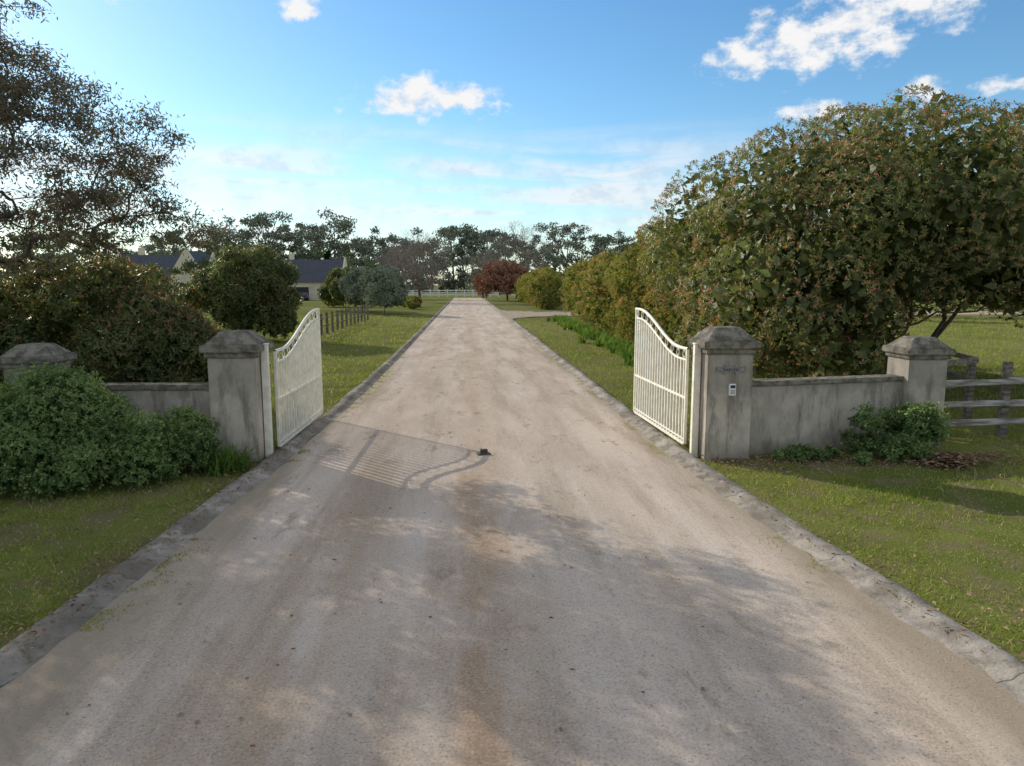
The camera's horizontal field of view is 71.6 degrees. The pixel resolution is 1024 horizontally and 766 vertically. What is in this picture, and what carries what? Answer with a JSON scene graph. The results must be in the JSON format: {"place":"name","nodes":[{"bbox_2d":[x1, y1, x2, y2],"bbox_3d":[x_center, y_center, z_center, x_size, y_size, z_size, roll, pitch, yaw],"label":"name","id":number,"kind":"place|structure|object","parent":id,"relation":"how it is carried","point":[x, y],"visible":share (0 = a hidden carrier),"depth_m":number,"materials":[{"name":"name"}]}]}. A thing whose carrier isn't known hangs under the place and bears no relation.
{"place":"outdoors","nodes":[
{"label":"outdoors","id":0,"kind":"place"},
{"bbox_2d":[171,247,198,292],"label":"cross gable","id":1,"kind":"structure","parent":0,"point":[184,278],"depth_m":114.36,"materials":[{"name":"white paint"}]},
{"bbox_2d":[272,282,325,299],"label":"walls","id":2,"kind":"structure","parent":0,"point":[314,286],"depth_m":136.12,"materials":[{"name":"white paint"}]},
{"bbox_2d":[287,287,308,299],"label":"garage opening","id":3,"kind":"object","parent":2,"relation":"in","point":[303,289],"visible":0.21,"depth_m":135.98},
{"bbox_2d":[279,259,343,281],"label":"roof","id":4,"kind":"structure","parent":2,"relation":"on","point":[314,270],"depth_m":138.31,"materials":[{"name":"tile"}]},
{"bbox_2d":[289,253,293,259],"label":"chimney","id":5,"kind":"object","parent":4,"relation":"on","point":[291,256],"visible":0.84,"depth_m":139.38,"materials":[{"name":"white paint"}]},
{"bbox_2d":[0,298,1023,765],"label":"gravel driveway","id":6,"kind":"structure","parent":0,"point":[520,608],"depth_m":6.24,"materials":[{"name":"grey gravel"}]},
{"bbox_2d":[79,347,825,632],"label":"creeping grass","id":7,"kind":"structure","parent":6,"relation":"on","point":[180,559],"depth_m":7.78,"materials":[{"name":"green plant"}]},
{"bbox_2d":[476,448,490,455],"bbox_3d":[-0.509,1.213,12.629,0.240,0.114,0.160,-2,8,-15],"label":"gate stop","id":8,"kind":"object","parent":6,"relation":"on","point":[483,452],"visible":1,"depth_m":12.60,"materials":[{"name":"metal"}]},
{"bbox_2d":[0,392,1023,746],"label":"leaf litter","id":9,"kind":"object","parent":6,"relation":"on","point":[882,460],"visible":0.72,"depth_m":9.35,"materials":[{"name":"brown plant"}]},
{"bbox_2d":[0,285,1023,686],"bbox_3d":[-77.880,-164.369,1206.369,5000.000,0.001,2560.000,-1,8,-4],"label":"ground","id":10,"kind":"structure","parent":0,"point":[956,531],"depth_m":9.91,"materials":[{"name":"green plant"}]},
{"bbox_2d":[3,364,70,461],"bbox_3d":[-8.139,0.508,12.292,0.720,1.614,0.720,-1,8,-5],"label":"shaft","id":11,"kind":"object","parent":10,"relation":"on","point":[5,371],"visible":0.14,"depth_m":11.83,"materials":[{"name":"grey concrete"}]},
{"bbox_2d":[0,359,73,368],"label":"neck moulding","id":12,"kind":"object","parent":11,"relation":"on","point":[9,366],"visible":0.44,"depth_m":11.79,"materials":[{"name":"stone"}]},
{"bbox_2d":[0,352,76,363],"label":"cap slab","id":13,"kind":"structure","parent":12,"relation":"on","point":[39,360],"depth_m":11.75,"materials":[{"name":"grey concrete"}]},
{"bbox_2d":[0,343,71,356],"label":"cap frustum","id":14,"kind":"object","parent":13,"relation":"on","point":[37,350],"visible":1,"depth_m":11.88,"materials":[{"name":"grey concrete"}]},
{"bbox_2d":[0,361,223,501],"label":"euonymus shrub","id":15,"kind":"object","parent":10,"relation":"on","point":[33,426],"visible":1,"depth_m":10.38,"materials":[{"name":"green plant"}]},
{"bbox_2d":[0,252,226,384],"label":"photinia bush","id":16,"kind":"object","parent":10,"relation":"on","point":[139,333],"visible":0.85,"depth_m":15.25,"materials":[{"name":"green plant"}]},
{"bbox_2d":[0,0,238,283],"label":"gum tree","id":17,"kind":"object","parent":10,"relation":"on","point":[15,90],"visible":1,"depth_m":14.50,"materials":[{"name":"green plant"}]},
{"bbox_2d":[62,390,210,457],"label":"boundary wall","id":18,"kind":"structure","parent":10,"relation":"on","point":[153,401],"depth_m":12.17,"materials":[{"name":"grey concrete"}]},
{"bbox_2d":[93,383,208,389],"bbox_3d":[-6.438,0.058,12.263,2.670,0.088,0.340,0,8,0],"label":"coping","id":19,"kind":"object","parent":18,"relation":"on","point":[157,386],"visible":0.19,"depth_m":12.11,"materials":[{"name":"concrete"}]},
{"bbox_2d":[163,282,207,313],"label":"garden shrub","id":20,"kind":"object","parent":10,"relation":"on","point":[182,285],"visible":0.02,"depth_m":59.76,"materials":[{"name":"green plant"}]},
{"bbox_2d":[0,299,452,685],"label":"concrete kerb","id":21,"kind":"structure","parent":10,"relation":"on","point":[15,667],"depth_m":7.78,"materials":[{"name":"grey concrete"}]},
{"bbox_2d":[193,436,264,477],"bbox_3d":[-4.641,1.150,11.496,1.165,0.541,1.472,-8,11,-44],"label":"agapanthus plant","id":22,"kind":"object","parent":10,"relation":"on","point":[231,460],"visible":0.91,"depth_m":11.35,"materials":[{"name":"green plant"}]},
{"bbox_2d":[207,356,264,461],"bbox_3d":[-4.705,0.415,12.318,0.780,1.792,0.780,-1,8,-4],"label":"shaft","id":23,"kind":"object","parent":10,"relation":"on","point":[236,397],"visible":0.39,"depth_m":11.93,"materials":[{"name":"grey concrete"}]},
{"bbox_2d":[204,349,269,357],"bbox_3d":[-4.705,-0.516,12.189,0.858,0.084,0.858,-1,8,-4],"label":"neck moulding","id":24,"kind":"object","parent":23,"relation":"on","point":[231,355],"visible":0.66,"depth_m":11.77,"materials":[{"name":"stone"}]},
{"bbox_2d":[199,341,273,352],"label":"cap slab","id":25,"kind":"structure","parent":24,"relation":"on","point":[258,348],"depth_m":11.71,"materials":[{"name":"grey concrete"}]},
{"bbox_2d":[204,330,268,344],"bbox_3d":[-4.705,-0.790,12.151,0.841,0.212,0.841,-1,8,-4],"label":"cap frustum","id":26,"kind":"object","parent":25,"relation":"on","point":[239,337],"visible":1,"depth_m":11.85,"materials":[{"name":"grey concrete"}]},
{"bbox_2d":[174,244,303,339],"bbox_3d":[-14.358,-4.837,37.781,7.170,5.201,5.367,6,10,36],"label":"round tree","id":27,"kind":"object","parent":10,"relation":"on","point":[227,290],"visible":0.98,"depth_m":36.06,"materials":[{"name":"green plant"}]},
{"bbox_2d":[261,343,273,457],"bbox_3d":[-4.241,0.305,12.339,0.135,2.004,0.268,-1,8,-4],"label":"gate post","id":28,"kind":"object","parent":10,"relation":"on","point":[266,394],"visible":0.79,"depth_m":12.23,"materials":[{"name":"white metal"}]},
{"bbox_2d":[273,308,322,446],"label":"entry gate","id":29,"kind":"structure","parent":28,"relation":"attached to","point":[302,360],"depth_m":14.09,"materials":[{"name":"white metal"}]},
{"bbox_2d":[289,286,310,299],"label":"garage surround","id":30,"kind":"object","parent":10,"relation":"on","point":[304,286],"visible":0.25,"depth_m":135.86,"materials":[{"name":"white paint"}]},
{"bbox_2d":[299,292,308,300],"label":"parked car","id":31,"kind":"object","parent":10,"relation":"on","point":[305,295],"visible":0.55,"depth_m":131.74,"materials":[{"name":"paint"}]},
{"bbox_2d":[323,250,332,258],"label":"cypress tree","id":32,"kind":"object","parent":10,"relation":"on","point":[327,254],"visible":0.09,"depth_m":159.67,"materials":[{"name":"green plant"}]},
{"bbox_2d":[317,265,355,310],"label":"round tree","id":33,"kind":"object","parent":10,"relation":"on","point":[329,292],"visible":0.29,"depth_m":78.82,"materials":[{"name":"green plant"}]},
{"bbox_2d":[313,305,368,335],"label":"garden fence","id":34,"kind":"object","parent":10,"relation":"on","point":[337,322],"visible":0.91,"depth_m":48.67,"materials":[{"name":"grey wood"}]},
{"bbox_2d":[321,296,360,306],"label":"garden shrub","id":35,"kind":"object","parent":10,"relation":"on","point":[339,302],"visible":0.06,"depth_m":92.73,"materials":[{"name":"green plant"}]},
{"bbox_2d":[342,257,346,269],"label":"gable parapets","id":36,"kind":"object","parent":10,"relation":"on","point":[344,263],"visible":0.06,"depth_m":139.74,"materials":[{"name":"white paint"}]},
{"bbox_2d":[337,266,368,311],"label":"olive tree","id":37,"kind":"object","parent":10,"relation":"on","point":[349,284],"visible":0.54,"depth_m":75.19,"materials":[{"name":"green plant"}]},
{"bbox_2d":[359,265,409,314],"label":"olive tree","id":38,"kind":"object","parent":10,"relation":"on","point":[384,286],"visible":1,"depth_m":69.19,"materials":[{"name":"green plant"}]},
{"bbox_2d":[373,243,420,290],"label":"bare tree","id":39,"kind":"object","parent":10,"relation":"on","point":[395,258],"visible":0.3,"depth_m":145.95,"materials":[{"name":"brown plant"}]},
{"bbox_2d":[402,295,421,308],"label":"garden shrub","id":40,"kind":"object","parent":10,"relation":"on","point":[413,302],"visible":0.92,"depth_m":86.90,"materials":[{"name":"green plant"}]},
{"bbox_2d":[382,228,456,297],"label":"bare tree","id":41,"kind":"object","parent":10,"relation":"on","point":[417,268],"visible":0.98,"depth_m":116.68,"materials":[{"name":"brown plant"}]},
{"bbox_2d":[408,289,514,296],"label":"white fence","id":42,"kind":"object","parent":10,"relation":"on","point":[447,292],"visible":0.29,"depth_m":173.83,"materials":[{"name":"paint"}]},
{"bbox_2d":[0,207,958,291],"bbox_3d":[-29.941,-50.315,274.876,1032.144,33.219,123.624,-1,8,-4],"label":"distant treeline","id":43,"kind":"object","parent":10,"relation":"on","point":[366,248],"visible":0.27,"depth_m":280.30,"materials":[{"name":"green plant"}]},
{"bbox_2d":[462,253,497,297],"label":"bare tree","id":44,"kind":"object","parent":10,"relation":"on","point":[482,263],"visible":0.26,"depth_m":157.65,"materials":[{"name":"brown plant"}]},
{"bbox_2d":[471,259,529,300],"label":"copper tree","id":45,"kind":"object","parent":10,"relation":"on","point":[500,276],"visible":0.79,"depth_m":127.92,"materials":[{"name":"red plant"}]},
{"bbox_2d":[0,230,1018,314],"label":"paddock trees","id":46,"kind":"object","parent":10,"relation":"on","point":[191,265],"visible":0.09,"depth_m":118.00,"materials":[{"name":"green plant"}]},
{"bbox_2d":[480,220,548,298],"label":"bare tree","id":47,"kind":"object","parent":10,"relation":"on","point":[522,237],"visible":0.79,"depth_m":146.64,"materials":[{"name":"brown plant"}]},
{"bbox_2d":[484,299,569,311],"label":"concrete kerb","id":48,"kind":"structure","parent":10,"relation":"on","point":[495,307],"depth_m":78.84,"materials":[{"name":"grey concrete"}]},
{"bbox_2d":[545,314,682,368],"bbox_3d":[4.302,-3.309,43.203,3.488,0.659,37.076,-1,8,-4],"label":"agapanthus border","id":49,"kind":"object","parent":10,"relation":"on","point":[623,348],"visible":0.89,"depth_m":36.34,"materials":[{"name":"green plant"}]},
{"bbox_2d":[512,195,820,373],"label":"photinia hedge","id":50,"kind":"object","parent":10,"relation":"on","point":[609,293],"visible":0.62,"depth_m":36.66,"materials":[{"name":"green plant"}]},
{"bbox_2d":[689,343,700,456],"bbox_3d":[3.193,0.292,12.433,0.135,2.004,0.268,-1,8,-4],"label":"gate post","id":51,"kind":"object","parent":10,"relation":"on","point":[695,396],"visible":0.81,"depth_m":12.32,"materials":[{"name":"white metal"}]},
{"bbox_2d":[633,307,689,444],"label":"entry gate","id":52,"kind":"structure","parent":51,"relation":"attached to","point":[677,388],"depth_m":14.30,"materials":[{"name":"white metal"}]},
{"bbox_2d":[698,353,753,460],"bbox_3d":[3.664,0.373,12.448,0.780,1.840,0.780,-1,8,-4],"label":"shaft","id":53,"kind":"object","parent":10,"relation":"on","point":[724,424],"visible":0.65,"depth_m":12.08,"materials":[{"name":"grey concrete"}]},
{"bbox_2d":[691,346,756,353],"bbox_3d":[3.664,-0.583,12.316,0.858,0.086,0.858,-1,8,-4],"label":"neck moulding","id":54,"kind":"object","parent":53,"relation":"on","point":[729,351],"visible":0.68,"depth_m":11.90,"materials":[{"name":"stone"}]},
{"bbox_2d":[688,337,761,348],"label":"cap slab","id":55,"kind":"structure","parent":54,"relation":"on","point":[703,344],"depth_m":11.84,"materials":[{"name":"grey concrete"}]},
{"bbox_2d":[692,326,756,340],"bbox_3d":[3.664,-0.866,12.277,0.841,0.218,0.841,-1,8,-4],"label":"cap frustum","id":56,"kind":"object","parent":55,"relation":"on","point":[720,333],"visible":1,"depth_m":11.98,"materials":[{"name":"grey concrete"}]},
{"bbox_2d":[715,365,745,373],"bbox_3d":[3.689,-0.226,11.961,0.521,0.170,0.029,-1,8,-4],"label":"name plaque","id":57,"kind":"object","parent":53,"relation":"attached to","point":[725,369],"visible":1,"depth_m":11.95,"materials":[{"name":"grey metal"}]},
{"bbox_2d":[728,384,735,395],"bbox_3d":[3.721,0.114,11.988,0.115,0.200,0.067,-1,8,-4],"label":"intercom","id":58,"kind":"object","parent":53,"relation":"attached to","point":[732,390],"visible":1,"depth_m":11.96,"materials":[{"name":"white paint"}]},
{"bbox_2d":[509,316,1023,703],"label":"concrete kerb","id":59,"kind":"structure","parent":10,"relation":"on","point":[1002,668],"depth_m":7.44,"materials":[{"name":"grey concrete"}]},
{"bbox_2d":[771,443,872,465],"bbox_3d":[5.289,1.202,12.191,1.720,0.352,0.690,1,8,10],"label":"groundcover plant","id":60,"kind":"object","parent":10,"relation":"on","point":[796,452],"visible":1,"depth_m":12.11,"materials":[{"name":"green plant"}]},
{"bbox_2d":[749,381,901,454],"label":"boundary wall","id":61,"kind":"structure","parent":10,"relation":"on","point":[815,415],"depth_m":12.78,"materials":[{"name":"grey concrete"}]},
{"bbox_2d":[752,374,903,386],"bbox_3d":[5.641,-0.049,12.892,3.268,0.088,0.340,-2,8,-14],"label":"coping","id":62,"kind":"object","parent":61,"relation":"on","point":[822,380],"visible":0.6,"depth_m":12.80,"materials":[{"name":"concrete"}]},
{"bbox_2d":[636,83,1023,377],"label":"photinia tree","id":63,"kind":"object","parent":10,"relation":"on","point":[884,239],"visible":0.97,"depth_m":17.12,"materials":[{"name":"green plant"}]},
{"bbox_2d":[836,399,954,462],"bbox_3d":[6.730,0.831,12.368,1.941,1.071,1.320,-1,8,-4],"label":"shrub","id":64,"kind":"object","parent":10,"relation":"on","point":[915,431],"visible":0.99,"depth_m":12.27,"materials":[{"name":"green plant"}]},
{"bbox_2d":[887,356,947,447],"bbox_3d":[7.591,0.338,13.405,0.720,1.646,0.720,0,8,-2],"label":"shaft","id":65,"kind":"object","parent":10,"relation":"on","point":[923,380],"visible":0.42,"depth_m":13.01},
{"bbox_2d":[885,352,951,359],"bbox_3d":[7.591,-0.518,13.287,0.792,0.077,0.792,0,8,-2],"label":"neck moulding","id":66,"kind":"object","parent":65,"relation":"on","point":[932,357],"visible":0.73,"depth_m":12.91,"materials":[{"name":"stone"}]},
{"bbox_2d":[882,345,955,355],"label":"cap slab","id":67,"kind":"structure","parent":66,"relation":"on","point":[907,351],"depth_m":12.85,"materials":[{"name":"grey concrete"}]},
{"bbox_2d":[887,336,950,348],"bbox_3d":[7.591,-0.770,13.251,0.775,0.195,0.775,0,8,-2],"label":"cap frustum","id":68,"kind":"object","parent":67,"relation":"on","point":[918,342],"visible":1,"depth_m":12.99,"materials":[{"name":"grey concrete"}]},
{"bbox_2d":[884,337,978,418],"bbox_3d":[10.222,-0.135,17.474,1.455,1.464,8.022,4,9,24],"label":"post and rail fence","id":69,"kind":"object","parent":10,"relation":"on","point":[971,362],"visible":0.24,"depth_m":15.39,"materials":[{"name":"grey wood"}]},
{"bbox_2d":[892,451,992,470],"bbox_3d":[7.236,1.300,11.965,1.653,0.280,1.072,-3,9,-23],"label":"leaf pile","id":70,"kind":"object","parent":10,"relation":"on","point":[942,459],"visible":0.92,"depth_m":11.83,"materials":[{"name":"brown plant"}]},
{"bbox_2d":[943,361,1023,436],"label":"post and rail fence","id":71,"kind":"object","parent":10,"relation":"on","point":[1004,402],"visible":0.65,"depth_m":13.88,"materials":[{"name":"grey wood"}]},
{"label":"walls","id":72,"kind":"object","parent":10,"relation":"on","visible":0},
{"bbox_2d":[119,255,210,279],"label":"roof","id":73,"kind":"structure","parent":72,"relation":"on","point":[166,261],"depth_m":119.54,"materials":[{"name":"tile"}]},
{"bbox_2d":[138,248,144,254],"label":"chimney","id":74,"kind":"object","parent":73,"relation":"on","point":[141,251],"visible":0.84,"depth_m":120.29,"materials":[{"name":"white paint"}]},
{"bbox_2d":[188,250,205,265],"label":"cross roof","id":75,"kind":"structure","parent":73,"relation":"on","point":[196,256],"depth_m":117.93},
{"bbox_2d":[114,252,216,265],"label":"gable parapets","id":76,"kind":"object","parent":72,"relation":"on","point":[212,254],"visible":0.09,"depth_m":120.35,"materials":[{"name":"white paint"}]},
{"bbox_2d":[0,0,1023,281],"label":"sky","id":77,"kind":"structure","parent":0,"point":[396,117],"materials":[{"name":"blue"}]},
{"bbox_2d":[496,310,1021,320],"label":"side driveway","id":78,"kind":"structure","parent":0,"point":[508,315],"depth_m":73.91,"materials":[{"name":"stone"}]}
]}

